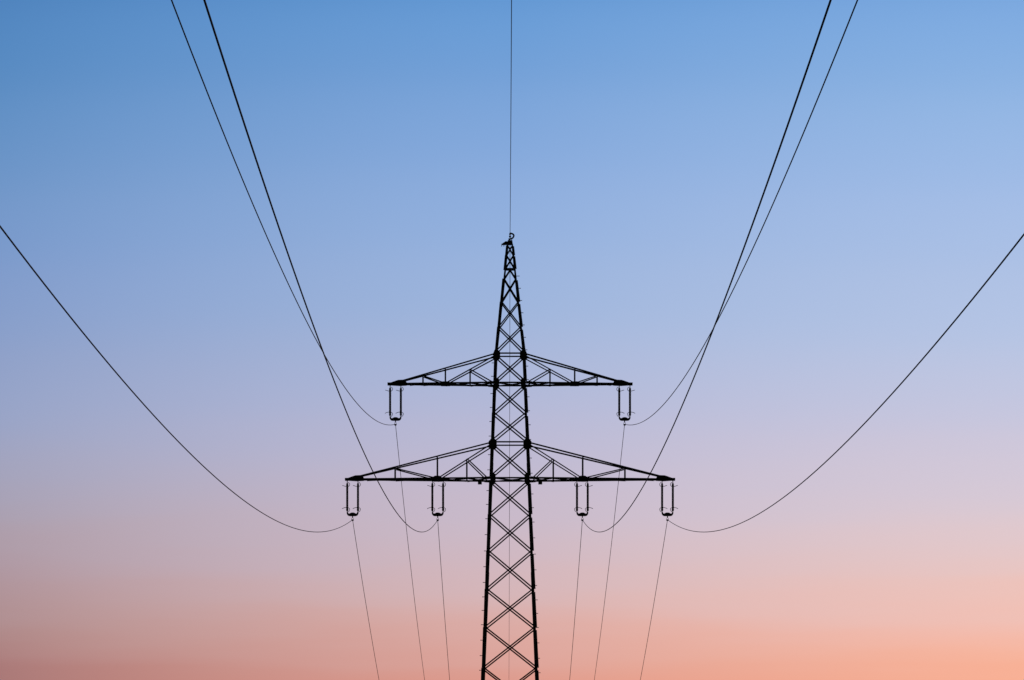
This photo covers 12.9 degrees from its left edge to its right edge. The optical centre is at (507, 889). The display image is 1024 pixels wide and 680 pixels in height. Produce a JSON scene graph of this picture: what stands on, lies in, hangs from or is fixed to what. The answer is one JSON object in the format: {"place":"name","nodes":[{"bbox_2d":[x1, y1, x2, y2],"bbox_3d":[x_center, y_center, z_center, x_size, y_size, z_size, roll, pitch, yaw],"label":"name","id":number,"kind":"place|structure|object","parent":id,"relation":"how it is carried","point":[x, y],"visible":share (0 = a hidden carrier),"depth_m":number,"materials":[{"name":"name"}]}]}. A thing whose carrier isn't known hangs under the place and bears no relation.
{"place":"outdoors","nodes":[
{"label":"outdoors","id":0,"kind":"place"},
{"bbox_2d":[0,0,1023,679],"label":"sky","id":1,"kind":"structure","parent":0,"point":[646,135],"materials":[{"name":"blue"}]},
{"bbox_3d":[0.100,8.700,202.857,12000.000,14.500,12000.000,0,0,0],"label":"meadow","id":2,"kind":"structure","parent":0,"visible":0},
{"bbox_2d":[345,233,674,679],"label":"lattice pylon","id":3,"kind":"object","parent":2,"relation":"on","point":[493,441],"visible":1,"depth_m":202.48,"materials":[{"name":"metal"}]},
{"bbox_2d":[342,481,360,520],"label":"insulator set","id":4,"kind":"object","parent":3,"relation":"hanging from","point":[352,514],"visible":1,"depth_m":202.82,"materials":[{"name":"brown ceramic"}]},
{"bbox_2d":[0,225,378,677],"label":"conductor","id":5,"kind":"object","parent":4,"relation":"attached to","point":[21,254],"visible":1,"depth_m":84.13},
{"bbox_2d":[386,385,403,425],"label":"insulator set","id":6,"kind":"object","parent":3,"relation":"hanging from","point":[395,419],"visible":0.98,"depth_m":202.82,"materials":[{"name":"brown ceramic"}]},
{"bbox_2d":[171,0,424,679],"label":"conductor","id":7,"kind":"object","parent":6,"relation":"attached to","point":[277,259],"visible":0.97,"depth_m":93.04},
{"bbox_2d":[427,481,445,520],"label":"insulator set","id":8,"kind":"object","parent":3,"relation":"hanging from","point":[437,514],"visible":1,"depth_m":202.82,"materials":[{"name":"brown ceramic"}]},
{"bbox_2d":[203,0,449,679],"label":"conductor","id":9,"kind":"object","parent":8,"relation":"attached to","point":[223,59],"visible":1,"depth_m":63.07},
{"bbox_2d":[509,0,511,566],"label":"earth wire","id":10,"kind":"object","parent":3,"relation":"attached to","point":[510,215],"visible":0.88,"depth_m":178.05,"materials":[{"name":"grey metal"}]},
{"bbox_2d":[574,480,592,520],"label":"insulator set","id":11,"kind":"object","parent":3,"relation":"hanging from","point":[582,514],"visible":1,"depth_m":202.82,"materials":[{"name":"brown ceramic"}]},
{"bbox_2d":[569,0,831,679],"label":"conductor","id":12,"kind":"object","parent":11,"relation":"attached to","point":[810,59],"visible":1,"depth_m":62.99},
{"bbox_2d":[617,385,633,425],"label":"insulator set","id":13,"kind":"object","parent":3,"relation":"hanging from","point":[624,419],"visible":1,"depth_m":202.82,"materials":[{"name":"brown ceramic"}]},
{"bbox_2d":[594,0,857,679],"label":"conductor","id":14,"kind":"object","parent":13,"relation":"attached to","point":[747,259],"visible":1,"depth_m":93.12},
{"bbox_2d":[659,481,677,520],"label":"insulator set","id":15,"kind":"object","parent":3,"relation":"hanging from","point":[667,514],"visible":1,"depth_m":202.82,"materials":[{"name":"brown ceramic"}]},
{"bbox_2d":[640,234,1023,679],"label":"conductor","id":16,"kind":"object","parent":15,"relation":"attached to","point":[995,270],"visible":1,"depth_m":85.19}
]}

